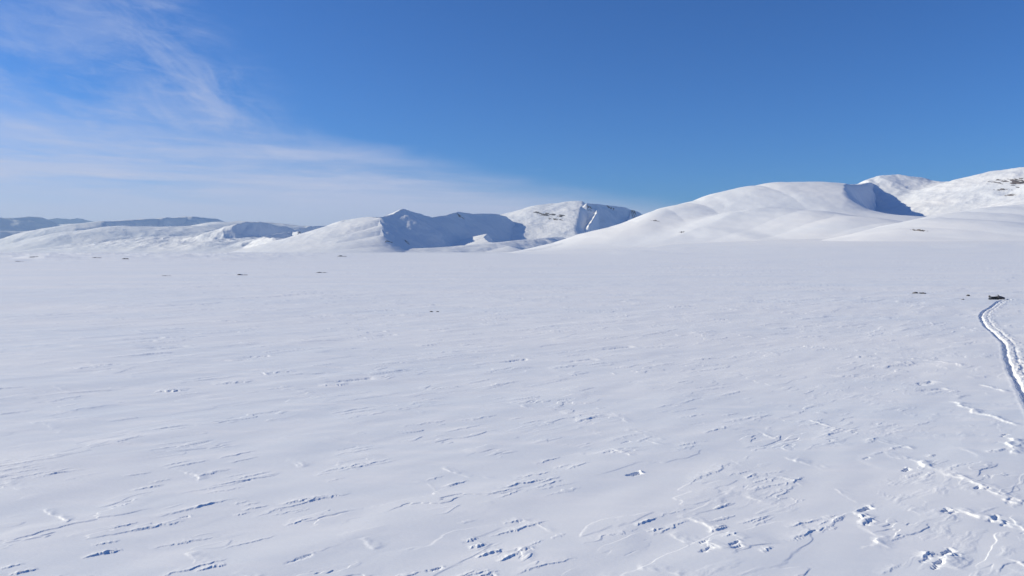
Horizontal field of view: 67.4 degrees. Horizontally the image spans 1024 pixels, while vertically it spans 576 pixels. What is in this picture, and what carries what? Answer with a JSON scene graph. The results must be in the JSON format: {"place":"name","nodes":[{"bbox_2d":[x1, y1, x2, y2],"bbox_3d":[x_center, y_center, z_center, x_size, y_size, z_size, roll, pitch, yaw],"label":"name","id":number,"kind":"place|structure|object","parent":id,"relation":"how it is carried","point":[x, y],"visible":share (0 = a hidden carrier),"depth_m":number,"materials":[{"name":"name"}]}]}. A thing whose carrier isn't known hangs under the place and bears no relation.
{"place":"outdoors","nodes":[
{"label":"outdoors","id":0,"kind":"place"},
{"bbox_2d":[0,216,305,251],"bbox_3d":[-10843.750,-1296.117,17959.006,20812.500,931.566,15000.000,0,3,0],"label":"mountain","id":1,"kind":"structure","parent":0,"point":[99,231],"depth_m":14962.57,"materials":[{"name":"white snow"}]},
{"bbox_2d":[0,216,307,238],"bbox_3d":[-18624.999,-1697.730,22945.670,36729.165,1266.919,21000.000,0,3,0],"label":"mountain","id":2,"kind":"structure","parent":0,"point":[10,226],"depth_m":21641.58,"materials":[{"name":"white snow"}]},
{"bbox_2d":[0,222,324,252],"bbox_3d":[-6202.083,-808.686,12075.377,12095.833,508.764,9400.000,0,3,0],"label":"mountain","id":3,"kind":"structure","parent":0,"point":[239,236],"depth_m":11211.05,"materials":[{"name":"white snow"}]},
{"bbox_2d":[232,209,565,252],"bbox_3d":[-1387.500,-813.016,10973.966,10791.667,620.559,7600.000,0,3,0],"label":"mountain","id":4,"kind":"structure","parent":0,"point":[469,232],"depth_m":9299.71,"materials":[{"name":"white snow"}]},
{"bbox_2d":[0,243,1023,575],"bbox_3d":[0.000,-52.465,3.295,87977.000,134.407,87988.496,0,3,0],"label":"snow field","id":5,"kind":"structure","parent":0,"point":[802,411],"depth_m":38.16,"materials":[{"name":"white snow"}]},
{"bbox_2d":[988,295,1007,299],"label":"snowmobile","id":6,"kind":"object","parent":5,"relation":"on","point":[998,297],"visible":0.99,"depth_m":128.84,"materials":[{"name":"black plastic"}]},
{"bbox_2d":[0,0,1023,225],"label":"sky","id":7,"kind":"structure","parent":0,"point":[292,112],"materials":[{"name":"blue"}]},
{"bbox_2d":[501,201,642,240],"bbox_3d":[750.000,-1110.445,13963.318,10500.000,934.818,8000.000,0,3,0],"label":"mountain","id":8,"kind":"structure","parent":0,"point":[578,218],"depth_m":12734.82,"materials":[{"name":"white snow"}]},
{"bbox_2d":[533,211,564,216],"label":"rock outcrop","id":9,"kind":"object","parent":8,"relation":"on","point":[546,214],"visible":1,"depth_m":12794.56,"materials":[{"name":"grey stone"}]},
{"bbox_2d":[315,182,1023,254],"bbox_3d":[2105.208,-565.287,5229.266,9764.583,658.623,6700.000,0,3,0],"label":"mountain","id":10,"kind":"structure","parent":0,"point":[792,210],"depth_m":4204.69,"materials":[{"name":"white snow"}]},
{"bbox_2d":[647,167,1023,247],"bbox_3d":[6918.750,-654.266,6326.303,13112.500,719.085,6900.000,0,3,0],"label":"mountain","id":11,"kind":"structure","parent":0,"point":[897,194],"depth_m":5955.03,"materials":[{"name":"white snow"}]},
{"bbox_2d":[988,178,1023,187],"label":"rock outcrop","id":12,"kind":"object","parent":11,"relation":"on","point":[1015,181],"visible":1,"depth_m":5803.35,"materials":[{"name":"grey stone"}]},
{"bbox_2d":[821,204,1023,240],"bbox_3d":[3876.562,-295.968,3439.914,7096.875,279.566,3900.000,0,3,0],"label":"mountain","id":13,"kind":"structure","parent":0,"point":[1001,223],"depth_m":2867.38,"materials":[{"name":"white snow"}]}
]}

